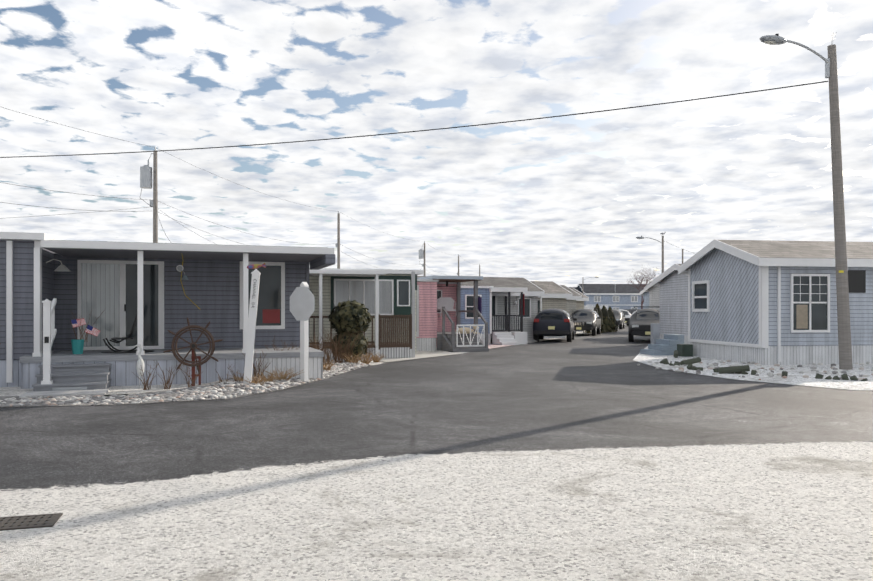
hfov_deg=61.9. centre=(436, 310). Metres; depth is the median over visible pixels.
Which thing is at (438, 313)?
house
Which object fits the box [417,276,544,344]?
house
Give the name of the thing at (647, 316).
car
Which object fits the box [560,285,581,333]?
house
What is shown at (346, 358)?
dead plants
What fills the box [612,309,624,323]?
car
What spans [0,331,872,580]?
ground
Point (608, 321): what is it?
arborvitae
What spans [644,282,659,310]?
house
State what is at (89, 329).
flags
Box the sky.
[0,0,872,286]
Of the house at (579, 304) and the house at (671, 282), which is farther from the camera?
the house at (579, 304)
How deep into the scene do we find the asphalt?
10.57 m
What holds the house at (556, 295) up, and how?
on the ground at (788, 516)
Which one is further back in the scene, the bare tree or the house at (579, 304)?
the bare tree
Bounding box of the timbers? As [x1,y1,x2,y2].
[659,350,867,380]
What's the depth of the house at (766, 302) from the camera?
21.25 m
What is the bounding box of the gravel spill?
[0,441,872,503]
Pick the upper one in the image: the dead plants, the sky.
the sky
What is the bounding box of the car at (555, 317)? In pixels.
[533,308,573,335]
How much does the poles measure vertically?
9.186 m
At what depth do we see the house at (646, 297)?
56.42 m
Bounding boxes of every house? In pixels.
[0,232,334,397]
[309,268,423,359]
[416,275,488,351]
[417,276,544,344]
[530,281,572,337]
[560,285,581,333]
[568,284,647,308]
[570,288,588,331]
[640,239,872,364]
[640,289,648,308]
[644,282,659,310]
[652,264,690,343]
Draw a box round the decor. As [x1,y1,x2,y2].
[0,263,314,387]
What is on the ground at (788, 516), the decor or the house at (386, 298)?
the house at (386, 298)
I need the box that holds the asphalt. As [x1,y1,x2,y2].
[0,323,872,491]
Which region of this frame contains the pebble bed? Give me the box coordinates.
[0,359,370,406]
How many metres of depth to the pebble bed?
13.39 m
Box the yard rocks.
[637,359,872,380]
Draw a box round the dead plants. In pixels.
[132,329,385,389]
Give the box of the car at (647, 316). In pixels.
[629,308,659,335]
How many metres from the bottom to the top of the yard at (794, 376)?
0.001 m
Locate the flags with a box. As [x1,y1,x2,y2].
[71,318,99,335]
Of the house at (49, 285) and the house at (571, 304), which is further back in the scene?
the house at (571, 304)
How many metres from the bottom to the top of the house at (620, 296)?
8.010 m
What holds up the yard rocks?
on the yard at (794, 376)
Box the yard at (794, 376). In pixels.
[633,353,872,389]
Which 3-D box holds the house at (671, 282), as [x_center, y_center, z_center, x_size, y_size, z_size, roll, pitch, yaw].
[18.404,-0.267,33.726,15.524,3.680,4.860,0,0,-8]
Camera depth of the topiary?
21.46 m
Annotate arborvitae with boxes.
[583,303,617,332]
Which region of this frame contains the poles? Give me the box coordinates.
[0,32,865,369]
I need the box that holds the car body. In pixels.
[619,309,630,323]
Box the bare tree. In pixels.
[626,268,660,308]
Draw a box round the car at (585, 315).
[570,309,600,330]
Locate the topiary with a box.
[327,300,372,358]
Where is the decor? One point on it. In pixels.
(302, 303)

